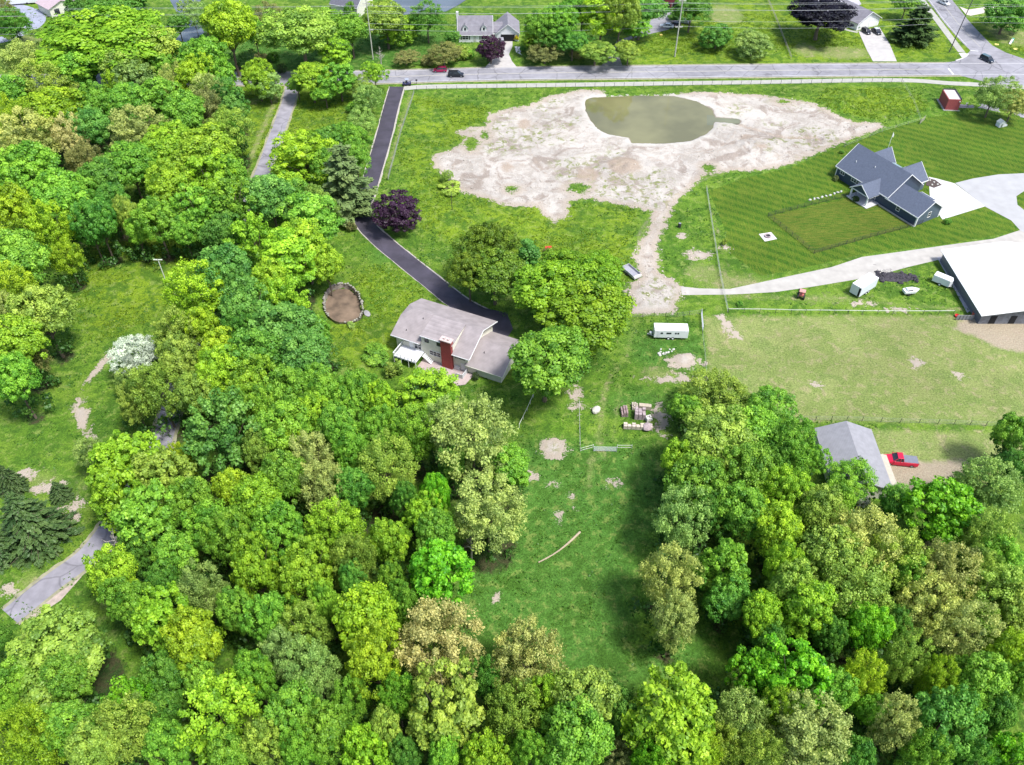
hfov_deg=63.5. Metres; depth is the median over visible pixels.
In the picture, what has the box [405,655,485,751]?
broadleaf tree
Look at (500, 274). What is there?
broadleaf tree
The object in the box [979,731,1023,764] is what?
broadleaf tree
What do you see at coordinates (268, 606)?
broadleaf tree
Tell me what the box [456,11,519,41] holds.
white cape house
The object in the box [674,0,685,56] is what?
utility pole
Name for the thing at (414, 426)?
feathery tree
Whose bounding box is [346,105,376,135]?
feathery tree
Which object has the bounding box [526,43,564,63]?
feathery tree
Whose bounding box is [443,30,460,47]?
broadleaf tree
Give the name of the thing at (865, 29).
parked car
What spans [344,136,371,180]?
broadleaf tree
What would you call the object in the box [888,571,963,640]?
feathery tree
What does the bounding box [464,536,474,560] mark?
bare tree
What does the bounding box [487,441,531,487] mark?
broadleaf tree
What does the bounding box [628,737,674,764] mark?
broadleaf tree
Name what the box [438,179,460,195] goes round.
shrub
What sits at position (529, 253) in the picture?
cedar tree
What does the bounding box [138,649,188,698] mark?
broadleaf tree
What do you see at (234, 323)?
broadleaf tree
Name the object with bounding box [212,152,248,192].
broadleaf tree
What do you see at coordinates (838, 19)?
broadleaf tree
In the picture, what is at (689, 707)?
broadleaf tree
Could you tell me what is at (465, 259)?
broadleaf tree
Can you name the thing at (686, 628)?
feathery tree
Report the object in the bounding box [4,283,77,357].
broadleaf tree
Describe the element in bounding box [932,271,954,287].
cargo trailer
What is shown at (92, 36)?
broadleaf tree
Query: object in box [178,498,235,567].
broadleaf tree
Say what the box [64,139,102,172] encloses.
feathery tree
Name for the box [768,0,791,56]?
field fence
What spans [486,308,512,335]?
parking pad
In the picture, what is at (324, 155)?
broadleaf tree
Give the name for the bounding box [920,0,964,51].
sidewalk
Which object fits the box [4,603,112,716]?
broadleaf tree
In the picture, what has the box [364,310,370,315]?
flat stone
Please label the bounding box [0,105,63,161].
feathery tree
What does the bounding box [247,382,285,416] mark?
broadleaf tree
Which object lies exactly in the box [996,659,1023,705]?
broadleaf tree
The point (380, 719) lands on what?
broadleaf tree
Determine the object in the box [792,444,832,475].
broadleaf tree
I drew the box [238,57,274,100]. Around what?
broadleaf tree
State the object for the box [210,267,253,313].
broadleaf tree
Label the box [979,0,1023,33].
rounded tree
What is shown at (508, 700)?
feathery tree
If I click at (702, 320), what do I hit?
gate panel
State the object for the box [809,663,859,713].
broadleaf tree
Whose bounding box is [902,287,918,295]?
boat trailer
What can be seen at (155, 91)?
tall tree
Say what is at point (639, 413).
stone pallet
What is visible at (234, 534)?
broadleaf tree
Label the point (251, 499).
broadleaf tree
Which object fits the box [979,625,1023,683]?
broadleaf tree
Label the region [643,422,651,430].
rubble heap
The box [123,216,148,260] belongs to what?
broadleaf tree
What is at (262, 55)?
shrub
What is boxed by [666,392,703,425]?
broadleaf tree
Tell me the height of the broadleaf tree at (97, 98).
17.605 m
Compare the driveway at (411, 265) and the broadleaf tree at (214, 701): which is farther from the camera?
the driveway at (411, 265)
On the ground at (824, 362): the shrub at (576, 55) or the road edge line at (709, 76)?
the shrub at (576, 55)
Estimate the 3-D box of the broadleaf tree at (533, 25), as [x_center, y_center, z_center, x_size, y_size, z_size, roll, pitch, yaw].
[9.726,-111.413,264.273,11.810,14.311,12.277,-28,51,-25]
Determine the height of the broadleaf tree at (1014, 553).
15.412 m
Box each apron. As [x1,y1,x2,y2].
[937,256,969,312]
[946,47,1023,84]
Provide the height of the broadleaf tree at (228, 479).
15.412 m
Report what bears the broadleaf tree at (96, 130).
on the ground at (824, 362)
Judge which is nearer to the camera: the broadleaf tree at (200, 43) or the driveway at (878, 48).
the broadleaf tree at (200, 43)
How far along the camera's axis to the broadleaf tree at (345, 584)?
117.08 m
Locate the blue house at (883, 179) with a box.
[835,143,943,226]
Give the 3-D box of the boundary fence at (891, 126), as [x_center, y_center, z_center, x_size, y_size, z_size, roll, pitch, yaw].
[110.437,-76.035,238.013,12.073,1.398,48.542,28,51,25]
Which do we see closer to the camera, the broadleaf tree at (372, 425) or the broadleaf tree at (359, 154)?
the broadleaf tree at (372, 425)
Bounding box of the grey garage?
[814,421,896,497]
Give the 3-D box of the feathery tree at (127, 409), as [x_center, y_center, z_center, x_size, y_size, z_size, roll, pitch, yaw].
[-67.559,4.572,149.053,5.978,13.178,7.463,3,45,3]
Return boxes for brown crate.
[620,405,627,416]
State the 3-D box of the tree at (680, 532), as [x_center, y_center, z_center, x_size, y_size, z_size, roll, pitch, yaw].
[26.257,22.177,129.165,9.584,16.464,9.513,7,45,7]
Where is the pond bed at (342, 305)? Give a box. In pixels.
[326,289,362,321]
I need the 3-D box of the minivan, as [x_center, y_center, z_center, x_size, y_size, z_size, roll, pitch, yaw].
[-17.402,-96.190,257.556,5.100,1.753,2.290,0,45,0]
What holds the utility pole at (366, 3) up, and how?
on the ground at (824, 362)
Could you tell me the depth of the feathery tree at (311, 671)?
107.78 m
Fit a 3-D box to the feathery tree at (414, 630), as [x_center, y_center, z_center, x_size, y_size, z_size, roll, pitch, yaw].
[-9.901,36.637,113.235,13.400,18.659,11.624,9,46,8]
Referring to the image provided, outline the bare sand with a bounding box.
[2,88,964,701]
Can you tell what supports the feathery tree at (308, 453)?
on the ground at (824, 362)
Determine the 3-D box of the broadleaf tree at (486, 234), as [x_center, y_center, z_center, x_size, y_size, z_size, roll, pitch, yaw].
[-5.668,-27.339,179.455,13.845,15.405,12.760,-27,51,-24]
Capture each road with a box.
[0,63,1023,87]
[928,0,1023,75]
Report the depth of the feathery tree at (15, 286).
163.06 m
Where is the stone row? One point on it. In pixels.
(633, 426)
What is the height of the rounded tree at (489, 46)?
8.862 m
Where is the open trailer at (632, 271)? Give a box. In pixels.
[623,263,641,278]
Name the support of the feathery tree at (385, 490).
on the ground at (824, 362)
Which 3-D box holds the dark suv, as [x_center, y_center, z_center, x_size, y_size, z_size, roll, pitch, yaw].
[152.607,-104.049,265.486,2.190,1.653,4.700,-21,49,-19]
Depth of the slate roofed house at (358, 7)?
290.19 m
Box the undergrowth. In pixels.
[0,21,1023,764]
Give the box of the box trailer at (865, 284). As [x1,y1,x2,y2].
[849,272,878,296]
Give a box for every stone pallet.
[631,402,637,409]
[634,407,645,419]
[645,414,652,421]
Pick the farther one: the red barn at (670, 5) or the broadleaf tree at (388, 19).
the red barn at (670, 5)
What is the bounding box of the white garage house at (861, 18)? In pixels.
[800,0,881,30]
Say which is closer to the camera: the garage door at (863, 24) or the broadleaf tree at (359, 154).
the broadleaf tree at (359, 154)
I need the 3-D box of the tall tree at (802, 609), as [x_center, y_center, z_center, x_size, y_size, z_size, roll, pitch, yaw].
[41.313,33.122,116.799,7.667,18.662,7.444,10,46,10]
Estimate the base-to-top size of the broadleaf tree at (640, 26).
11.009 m
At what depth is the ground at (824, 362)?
173.31 m
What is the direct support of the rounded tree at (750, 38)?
on the ground at (824, 362)
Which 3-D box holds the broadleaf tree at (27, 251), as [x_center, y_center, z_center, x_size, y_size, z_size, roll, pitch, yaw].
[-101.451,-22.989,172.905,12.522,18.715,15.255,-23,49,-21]
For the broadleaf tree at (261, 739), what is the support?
on the ground at (824, 362)
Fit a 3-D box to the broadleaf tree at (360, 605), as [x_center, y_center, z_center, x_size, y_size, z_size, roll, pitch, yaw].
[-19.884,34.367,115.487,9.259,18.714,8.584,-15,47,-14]
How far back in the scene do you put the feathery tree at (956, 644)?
112.64 m
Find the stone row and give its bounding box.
[623,422,652,430]
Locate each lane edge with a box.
[2,84,285,609]
[17,92,297,624]
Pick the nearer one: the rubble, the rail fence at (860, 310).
the rail fence at (860, 310)
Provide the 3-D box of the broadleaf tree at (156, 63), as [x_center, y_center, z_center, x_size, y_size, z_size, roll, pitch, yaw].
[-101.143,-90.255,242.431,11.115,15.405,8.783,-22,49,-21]
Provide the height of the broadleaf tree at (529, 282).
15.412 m
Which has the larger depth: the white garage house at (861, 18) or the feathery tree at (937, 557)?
the white garage house at (861, 18)
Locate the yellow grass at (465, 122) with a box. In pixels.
[63,14,1023,370]
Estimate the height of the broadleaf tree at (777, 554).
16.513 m
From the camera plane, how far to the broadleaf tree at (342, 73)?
238.71 m
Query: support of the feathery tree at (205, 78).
on the ground at (824, 362)
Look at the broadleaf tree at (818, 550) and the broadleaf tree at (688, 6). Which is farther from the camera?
the broadleaf tree at (688, 6)
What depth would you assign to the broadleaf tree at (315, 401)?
138.83 m
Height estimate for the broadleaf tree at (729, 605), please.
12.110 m
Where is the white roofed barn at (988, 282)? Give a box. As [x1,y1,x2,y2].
[940,241,1023,323]
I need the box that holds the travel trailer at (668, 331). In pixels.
[647,323,688,339]
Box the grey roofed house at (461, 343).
[390,298,518,385]
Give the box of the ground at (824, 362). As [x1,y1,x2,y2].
[0,0,1023,764]
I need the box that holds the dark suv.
[979,53,994,62]
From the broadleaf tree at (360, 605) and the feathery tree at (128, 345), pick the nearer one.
the broadleaf tree at (360, 605)
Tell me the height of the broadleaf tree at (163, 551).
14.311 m
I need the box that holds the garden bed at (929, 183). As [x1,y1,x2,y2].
[926,178,941,187]
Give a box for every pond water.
[170,0,203,41]
[393,0,464,14]
[585,96,713,143]
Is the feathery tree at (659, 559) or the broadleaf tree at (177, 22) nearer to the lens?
the feathery tree at (659, 559)
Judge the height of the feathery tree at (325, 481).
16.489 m
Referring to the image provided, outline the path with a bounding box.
[960,103,1023,117]
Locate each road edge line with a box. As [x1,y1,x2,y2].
[285,63,1023,72]
[371,74,958,82]
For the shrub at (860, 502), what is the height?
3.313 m
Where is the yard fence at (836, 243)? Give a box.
[768,191,922,252]
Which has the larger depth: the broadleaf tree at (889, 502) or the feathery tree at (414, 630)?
the broadleaf tree at (889, 502)
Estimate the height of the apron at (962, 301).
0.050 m
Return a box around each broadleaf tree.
[0,74,30,105]
[0,139,63,218]
[0,181,33,234]
[0,228,51,288]
[0,313,51,385]
[0,351,43,418]
[0,623,14,651]
[0,655,38,701]
[0,687,22,729]
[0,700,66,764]
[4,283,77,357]
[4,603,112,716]
[16,84,87,146]
[24,167,94,242]
[31,5,170,75]
[35,699,105,757]
[37,649,95,702]
[49,49,102,95]
[63,0,88,22]
[63,716,125,764]
[65,170,98,210]
[66,105,110,157]
[67,195,119,257]
[74,217,107,261]
[77,79,120,139]
[78,155,126,189]
[81,0,148,20]
[81,542,138,596]
[83,460,149,533]
[85,429,164,485]
[92,182,130,238]
[96,47,155,82]
[96,576,164,629]
[98,674,155,741]
[101,140,156,198]
[102,81,157,134]
[108,477,183,551]
[111,194,136,231]
[116,525,161,576]
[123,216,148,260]
[126,23,181,81]
[128,445,197,513]
[129,195,178,257]
[130,139,175,186]
[130,580,193,651]
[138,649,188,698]
[139,119,194,172]
[141,713,191,764]
[142,559,182,596]
[143,50,176,78]
[144,157,203,213]
[146,690,190,731]
[150,528,198,579]
[154,330,200,381]
[159,604,226,676]
[160,88,205,132]
[161,475,215,531]
[166,12,189,41]
[166,40,181,65]
[168,183,219,250]
[170,121,241,172]
[170,215,201,262]
[173,51,220,93]
[173,370,217,421]
[174,668,263,764]
[176,34,230,73]
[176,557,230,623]
[178,148,243,203]
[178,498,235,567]
[180,385,260,475]
[180,659,219,707]
[181,306,219,343]
[193,242,251,301]
[194,343,249,395]
[195,325,236,372]
[199,0,257,76]
[199,211,241,246]
[199,503,255,565]
[202,57,237,90]
[205,175,262,243]
[206,724,253,764]
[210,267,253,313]
[210,467,250,506]
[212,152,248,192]
[214,584,258,640]
[215,387,254,435]
[216,275,272,340]
[220,115,246,147]
[220,311,257,335]
[222,210,277,267]
[224,327,293,375]
[227,352,282,417]
[227,648,277,704]
[229,471,281,523]
[229,530,283,604]
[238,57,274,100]
[238,590,298,644]
[239,172,295,227]
[239,716,289,764]
[241,424,277,477]
[244,18,262,52]
[246,300,326,352]
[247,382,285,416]
[250,255,289,304]
[251,497,305,564]
[252,5,337,62]
[253,398,319,458]
[256,272,311,307]
[259,449,305,510]
[261,676,321,741]
[262,362,313,414]
[275,326,331,378]
[276,170,302,218]
[276,534,333,612]
[278,717,327,764]
[279,420,309,453]
[285,77,302,100]
[285,177,312,211]
[291,61,331,102]
[295,390,334,441]
[298,697,354,764]
[302,314,332,348]
[302,362,355,420]
[303,183,341,219]
[306,578,338,639]
[307,5,343,43]
[308,147,331,186]
[309,81,336,108]
[311,124,347,146]
[312,243,344,296]
[314,400,359,445]
[317,62,356,101]
[325,421,377,469]
[327,384,363,424]
[330,368,377,412]
[331,581,402,650]
[332,121,373,148]
[334,12,368,58]
[334,466,377,518]
[338,558,367,600]
[339,721,392,764]
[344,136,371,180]
[344,617,402,707]
[357,403,402,472]
[359,61,389,84]
[362,0,406,48]
[363,378,397,420]
[366,703,402,752]
[368,516,409,563]
[377,559,408,597]
[388,579,425,623]
[388,732,423,764]
[389,480,417,534]
[401,488,447,547]
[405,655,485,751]
[407,538,475,620]
[414,507,457,550]
[417,471,450,509]
[427,726,462,764]
[435,437,470,492]
[442,250,488,301]
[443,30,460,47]
[450,221,520,261]
[458,246,525,304]
[459,726,512,764]
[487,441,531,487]
[507,325,591,402]
[508,728,546,764]
[512,259,594,318]
[522,9,558,39]
[525,673,564,714]
[533,25,563,57]
[533,274,636,355]
[540,247,583,281]
[540,691,615,764]
[541,1,579,44]
[549,665,622,737]
[550,30,595,60]
[564,0,600,38]
[574,249,624,294]
[577,40,619,65]
[595,0,641,42]
[604,682,636,735]
[614,39,640,65]
[620,660,716,764]
[621,0,670,39]
[621,16,651,40]
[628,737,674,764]
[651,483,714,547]
[660,436,694,476]
[662,450,728,519]
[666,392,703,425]
[669,0,713,32]
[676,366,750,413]
[681,403,758,471]
[691,486,729,546]
[692,536,750,592]
[702,571,750,627]
[711,441,781,496]
[715,479,773,541]
[724,644,778,704]
[726,404,780,462]
[741,588,783,646]
[745,385,798,425]
[749,617,786,654]
[750,632,834,710]
[752,499,804,556]
[755,683,801,726]
[759,463,817,514]
[762,538,807,581]
[764,436,794,474]
[764,557,813,607]
[765,414,816,474]
[786,0,857,40]
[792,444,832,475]
[796,483,850,536]
[799,524,869,594]
[808,614,850,654]
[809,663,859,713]
[818,473,859,512]
[834,732,876,764]
[839,601,895,662]
[849,691,893,731]
[879,482,913,521]
[879,603,914,641]
[890,0,924,18]
[890,554,936,601]
[899,475,985,545]
[944,679,988,728]
[948,650,1013,703]
[952,543,1004,592]
[953,737,1001,764]
[954,476,978,495]
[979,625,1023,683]
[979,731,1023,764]
[980,533,1023,587]
[980,683,1023,736]
[989,411,1023,452]
[993,582,1023,633]
[996,448,1023,490]
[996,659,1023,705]
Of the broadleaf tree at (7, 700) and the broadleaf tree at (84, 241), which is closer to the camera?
the broadleaf tree at (7, 700)
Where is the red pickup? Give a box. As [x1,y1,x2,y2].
[884,452,918,467]
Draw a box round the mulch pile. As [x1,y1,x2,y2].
[873,264,919,284]
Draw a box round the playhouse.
[996,118,1006,127]
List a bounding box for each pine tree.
[320,143,378,226]
[887,4,940,47]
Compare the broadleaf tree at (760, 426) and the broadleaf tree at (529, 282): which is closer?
the broadleaf tree at (760, 426)
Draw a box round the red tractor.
[797,288,805,299]
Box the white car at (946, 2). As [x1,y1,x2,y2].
[937,0,949,5]
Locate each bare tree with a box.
[101,527,121,550]
[376,48,383,63]
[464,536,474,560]
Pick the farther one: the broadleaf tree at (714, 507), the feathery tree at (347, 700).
the broadleaf tree at (714, 507)
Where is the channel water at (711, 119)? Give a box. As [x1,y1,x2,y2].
[707,115,739,124]
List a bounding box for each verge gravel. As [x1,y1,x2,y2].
[0,62,945,75]
[77,75,963,87]
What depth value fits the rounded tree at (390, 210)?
193.53 m
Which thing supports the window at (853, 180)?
in the blue house at (883, 179)
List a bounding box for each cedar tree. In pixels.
[384,361,396,377]
[393,358,404,374]
[517,238,541,267]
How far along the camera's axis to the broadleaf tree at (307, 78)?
237.76 m
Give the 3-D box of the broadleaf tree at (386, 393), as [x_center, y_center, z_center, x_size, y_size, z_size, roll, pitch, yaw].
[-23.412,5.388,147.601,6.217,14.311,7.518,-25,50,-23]
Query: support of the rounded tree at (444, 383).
on the ground at (824, 362)
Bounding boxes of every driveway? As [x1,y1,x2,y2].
[355,87,506,329]
[485,41,515,67]
[601,12,675,65]
[858,27,896,60]
[956,173,1023,231]
[960,7,993,15]
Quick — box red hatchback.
[433,66,446,72]
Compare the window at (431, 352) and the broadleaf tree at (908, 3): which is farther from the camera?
the broadleaf tree at (908, 3)
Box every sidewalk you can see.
[404,78,1023,89]
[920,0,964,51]
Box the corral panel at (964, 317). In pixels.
[956,315,974,319]
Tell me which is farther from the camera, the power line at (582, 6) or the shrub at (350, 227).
the power line at (582, 6)
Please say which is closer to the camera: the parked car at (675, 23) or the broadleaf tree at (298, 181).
the broadleaf tree at (298, 181)
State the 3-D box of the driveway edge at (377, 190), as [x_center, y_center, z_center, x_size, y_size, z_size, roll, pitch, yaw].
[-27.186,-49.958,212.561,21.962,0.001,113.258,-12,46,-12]
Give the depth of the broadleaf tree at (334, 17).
260.67 m
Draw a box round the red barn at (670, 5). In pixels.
[663,0,674,8]
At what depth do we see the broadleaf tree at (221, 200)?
183.32 m
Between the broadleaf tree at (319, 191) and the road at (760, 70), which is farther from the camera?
the road at (760, 70)
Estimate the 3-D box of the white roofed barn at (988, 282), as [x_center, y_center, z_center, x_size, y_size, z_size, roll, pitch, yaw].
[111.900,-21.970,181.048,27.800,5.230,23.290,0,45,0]
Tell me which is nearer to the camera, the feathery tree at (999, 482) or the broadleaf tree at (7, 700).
the broadleaf tree at (7, 700)
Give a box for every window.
[414,343,421,350]
[429,350,440,357]
[851,177,858,183]
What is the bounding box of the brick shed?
[937,88,961,110]
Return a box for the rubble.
[440,91,877,302]
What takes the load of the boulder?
on the ground at (824, 362)
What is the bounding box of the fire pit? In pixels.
[759,232,776,240]
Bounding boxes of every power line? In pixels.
[0,6,1023,16]
[36,17,948,27]
[53,0,927,8]
[72,4,990,15]
[88,0,945,9]
[176,22,983,32]
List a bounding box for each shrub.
[253,53,266,59]
[266,51,279,61]
[276,63,287,72]
[343,1,354,14]
[345,101,366,111]
[346,222,356,231]
[347,321,354,328]
[361,341,389,366]
[420,54,435,65]
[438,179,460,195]
[452,44,472,60]
[462,49,474,59]
[472,372,478,379]
[568,50,582,59]
[667,11,678,20]
[722,238,727,244]
[851,195,859,201]
[854,488,870,507]
[943,218,952,223]
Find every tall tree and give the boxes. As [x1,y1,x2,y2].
[141,76,185,133]
[210,75,250,116]
[215,96,246,126]
[256,226,316,303]
[275,191,345,241]
[276,216,327,284]
[317,33,352,66]
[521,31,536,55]
[577,0,621,41]
[780,579,838,650]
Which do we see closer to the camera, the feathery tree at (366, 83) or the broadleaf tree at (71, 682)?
the broadleaf tree at (71, 682)
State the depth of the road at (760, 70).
260.55 m
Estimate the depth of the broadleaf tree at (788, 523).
122.88 m
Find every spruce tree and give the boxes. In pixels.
[0,465,30,497]
[0,492,85,569]
[0,530,19,574]
[49,481,74,506]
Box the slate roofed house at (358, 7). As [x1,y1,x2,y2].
[329,0,372,16]
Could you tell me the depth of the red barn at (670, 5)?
294.58 m
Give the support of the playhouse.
on the ground at (824, 362)
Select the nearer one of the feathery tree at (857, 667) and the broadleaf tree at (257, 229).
the feathery tree at (857, 667)
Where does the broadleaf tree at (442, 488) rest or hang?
on the ground at (824, 362)
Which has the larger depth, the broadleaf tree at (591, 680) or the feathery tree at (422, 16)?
the feathery tree at (422, 16)
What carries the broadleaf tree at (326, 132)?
on the ground at (824, 362)
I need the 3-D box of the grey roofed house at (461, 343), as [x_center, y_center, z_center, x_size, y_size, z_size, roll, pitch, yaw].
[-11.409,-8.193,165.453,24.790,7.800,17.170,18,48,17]
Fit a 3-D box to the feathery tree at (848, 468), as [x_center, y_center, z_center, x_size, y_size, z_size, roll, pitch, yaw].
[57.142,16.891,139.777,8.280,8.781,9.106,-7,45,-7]
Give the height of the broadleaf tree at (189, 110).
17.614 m
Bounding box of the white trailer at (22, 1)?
[6,0,36,4]
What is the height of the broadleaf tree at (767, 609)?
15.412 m
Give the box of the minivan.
[448,70,463,77]
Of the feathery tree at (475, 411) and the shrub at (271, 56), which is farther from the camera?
the shrub at (271, 56)
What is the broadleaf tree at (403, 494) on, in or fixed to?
on the ground at (824, 362)
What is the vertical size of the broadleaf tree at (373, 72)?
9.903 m
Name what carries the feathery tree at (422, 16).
on the ground at (824, 362)
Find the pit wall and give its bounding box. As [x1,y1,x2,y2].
[324,284,362,323]
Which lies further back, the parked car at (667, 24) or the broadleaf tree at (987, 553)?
the parked car at (667, 24)
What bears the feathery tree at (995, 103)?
on the ground at (824, 362)
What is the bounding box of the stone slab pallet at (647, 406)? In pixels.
[639,403,651,409]
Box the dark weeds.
[1,17,1019,755]
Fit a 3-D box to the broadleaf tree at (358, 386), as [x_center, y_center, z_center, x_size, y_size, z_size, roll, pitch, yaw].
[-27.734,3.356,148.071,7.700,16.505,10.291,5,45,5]
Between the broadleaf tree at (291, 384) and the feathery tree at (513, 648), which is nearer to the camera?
the feathery tree at (513, 648)
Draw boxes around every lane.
[0,4,45,42]
[3,76,296,622]
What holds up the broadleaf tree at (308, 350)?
on the ground at (824, 362)
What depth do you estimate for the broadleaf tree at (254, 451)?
134.68 m
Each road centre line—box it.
[35,69,908,81]
[237,69,863,78]
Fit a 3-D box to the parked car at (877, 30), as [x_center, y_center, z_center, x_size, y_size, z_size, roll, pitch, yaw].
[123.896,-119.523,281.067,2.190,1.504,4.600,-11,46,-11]
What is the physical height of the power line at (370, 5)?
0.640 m
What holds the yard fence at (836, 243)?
on the ground at (824, 362)
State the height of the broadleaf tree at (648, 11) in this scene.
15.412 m
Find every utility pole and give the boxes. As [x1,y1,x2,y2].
[363,1,373,58]
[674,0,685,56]
[949,0,972,51]
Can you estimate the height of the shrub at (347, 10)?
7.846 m
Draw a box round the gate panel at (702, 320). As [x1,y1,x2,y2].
[701,311,703,329]
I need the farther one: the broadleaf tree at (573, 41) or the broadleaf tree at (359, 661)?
the broadleaf tree at (573, 41)
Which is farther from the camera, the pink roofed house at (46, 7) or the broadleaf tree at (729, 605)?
the pink roofed house at (46, 7)
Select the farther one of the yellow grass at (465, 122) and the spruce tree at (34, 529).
the yellow grass at (465, 122)
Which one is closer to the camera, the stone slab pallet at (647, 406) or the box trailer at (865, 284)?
the stone slab pallet at (647, 406)
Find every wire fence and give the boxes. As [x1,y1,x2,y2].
[388,91,413,177]
[416,78,901,89]
[631,309,702,316]
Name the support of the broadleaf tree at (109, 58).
on the ground at (824, 362)
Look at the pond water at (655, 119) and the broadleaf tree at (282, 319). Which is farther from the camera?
the pond water at (655, 119)
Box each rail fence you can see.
[728,308,954,314]
[809,416,1002,425]
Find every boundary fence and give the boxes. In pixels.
[706,186,728,311]
[844,80,920,146]
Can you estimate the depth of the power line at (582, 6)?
257.40 m
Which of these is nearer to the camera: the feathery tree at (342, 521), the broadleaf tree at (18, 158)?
the feathery tree at (342, 521)
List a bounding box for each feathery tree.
[0,0,16,19]
[0,5,34,46]
[0,37,48,86]
[0,91,30,135]
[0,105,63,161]
[0,259,39,304]
[0,288,13,328]
[10,58,79,98]
[21,198,75,258]
[25,344,54,383]
[49,237,86,287]
[50,110,91,152]
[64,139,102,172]
[72,436,102,466]
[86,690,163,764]
[100,66,131,91]
[106,102,172,151]
[107,333,159,376]
[112,365,143,392]
[115,381,150,432]
[122,361,179,427]
[150,303,204,353]
[156,60,188,95]
[160,256,227,323]
[166,441,199,476]
[175,0,202,27]
[185,1,209,35]
[189,72,224,111]
[195,85,221,123]
[204,104,254,145]
[253,0,285,29]
[257,623,316,683]
[277,598,337,661]
[279,635,342,700]
[288,429,336,494]
[297,460,353,515]
[302,495,368,565]
[329,532,377,584]
[330,673,372,722]
[344,73,371,99]
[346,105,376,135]
[351,84,383,112]
[355,81,375,98]
[357,427,420,512]
[375,670,417,726]
[387,404,434,470]
[390,594,486,686]
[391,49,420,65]
[409,0,447,42]
[421,393,462,437]
[426,41,463,65]
[429,392,518,484]
[441,169,453,179]
[450,468,527,553]
[467,654,500,702]
[482,675,543,744]
[488,613,568,694]
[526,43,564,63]
[602,736,632,764]
[636,540,705,612]
[649,588,698,655]
[686,728,723,764]
[710,720,741,764]
[713,685,771,751]
[720,666,748,702]
[731,727,787,764]
[761,687,854,764]
[819,502,903,584]
[819,543,894,631]
[825,457,878,500]
[835,647,889,706]
[856,526,934,600]
[864,688,922,752]
[880,627,935,691]
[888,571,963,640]
[893,727,956,764]
[909,653,961,703]
[911,537,984,607]
[924,597,1006,658]
[948,452,1023,517]
[954,505,1020,558]
[954,561,1023,633]
[973,75,1023,117]
[999,88,1023,121]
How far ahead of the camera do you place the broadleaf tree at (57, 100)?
212.64 m
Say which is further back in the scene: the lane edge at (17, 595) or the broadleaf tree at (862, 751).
the lane edge at (17, 595)
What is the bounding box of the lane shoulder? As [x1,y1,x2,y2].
[16,576,81,623]
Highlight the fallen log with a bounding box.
[538,531,580,562]
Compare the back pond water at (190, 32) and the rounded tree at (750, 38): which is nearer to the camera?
the rounded tree at (750, 38)
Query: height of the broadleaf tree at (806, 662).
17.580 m
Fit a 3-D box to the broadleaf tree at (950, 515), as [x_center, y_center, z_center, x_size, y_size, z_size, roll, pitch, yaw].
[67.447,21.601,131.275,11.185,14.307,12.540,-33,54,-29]
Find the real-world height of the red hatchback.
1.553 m
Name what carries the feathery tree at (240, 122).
on the ground at (824, 362)
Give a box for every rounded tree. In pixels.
[111,56,157,110]
[252,70,283,103]
[265,128,338,187]
[370,189,421,231]
[371,11,417,46]
[396,367,459,415]
[475,34,505,63]
[697,23,733,48]
[735,29,773,59]
[898,683,989,764]
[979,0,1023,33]
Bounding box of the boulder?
[592,406,600,413]
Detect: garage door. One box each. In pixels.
[858,21,868,29]
[868,19,877,27]
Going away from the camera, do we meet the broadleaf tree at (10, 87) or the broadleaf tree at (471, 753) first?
the broadleaf tree at (471, 753)
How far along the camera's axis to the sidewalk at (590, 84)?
254.57 m
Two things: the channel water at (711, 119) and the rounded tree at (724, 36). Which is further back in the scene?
the rounded tree at (724, 36)
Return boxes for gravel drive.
[681,230,1023,294]
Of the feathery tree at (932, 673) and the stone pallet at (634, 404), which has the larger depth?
the stone pallet at (634, 404)
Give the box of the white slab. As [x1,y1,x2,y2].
[929,177,984,219]
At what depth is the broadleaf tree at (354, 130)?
215.37 m
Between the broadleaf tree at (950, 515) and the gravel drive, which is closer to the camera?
the broadleaf tree at (950, 515)
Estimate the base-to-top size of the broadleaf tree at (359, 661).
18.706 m
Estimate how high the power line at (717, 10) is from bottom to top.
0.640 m
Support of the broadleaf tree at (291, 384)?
on the ground at (824, 362)
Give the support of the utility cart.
on the sidewalk at (590, 84)
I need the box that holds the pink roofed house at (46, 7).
[35,0,74,16]
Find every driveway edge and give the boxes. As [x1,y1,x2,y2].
[357,89,446,304]
[371,88,487,308]
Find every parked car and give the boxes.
[660,22,673,28]
[670,21,680,25]
[861,26,870,34]
[871,27,881,34]
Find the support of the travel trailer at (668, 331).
on the ground at (824, 362)
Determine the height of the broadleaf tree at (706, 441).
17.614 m
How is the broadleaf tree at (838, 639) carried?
on the ground at (824, 362)
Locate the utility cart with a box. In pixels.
[403,78,410,85]
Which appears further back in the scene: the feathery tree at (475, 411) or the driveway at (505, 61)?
the driveway at (505, 61)
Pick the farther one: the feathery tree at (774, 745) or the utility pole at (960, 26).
the utility pole at (960, 26)
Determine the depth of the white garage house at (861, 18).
282.96 m
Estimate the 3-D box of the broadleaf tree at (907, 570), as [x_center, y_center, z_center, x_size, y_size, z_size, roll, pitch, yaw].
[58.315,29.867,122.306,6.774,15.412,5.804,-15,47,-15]
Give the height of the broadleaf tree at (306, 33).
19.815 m
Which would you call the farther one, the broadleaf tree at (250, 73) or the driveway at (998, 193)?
the broadleaf tree at (250, 73)
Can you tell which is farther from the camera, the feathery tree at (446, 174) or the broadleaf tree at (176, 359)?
the feathery tree at (446, 174)
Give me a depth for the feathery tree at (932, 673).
108.80 m
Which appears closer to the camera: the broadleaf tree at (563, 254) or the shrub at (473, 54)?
the broadleaf tree at (563, 254)
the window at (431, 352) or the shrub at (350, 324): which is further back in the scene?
the shrub at (350, 324)

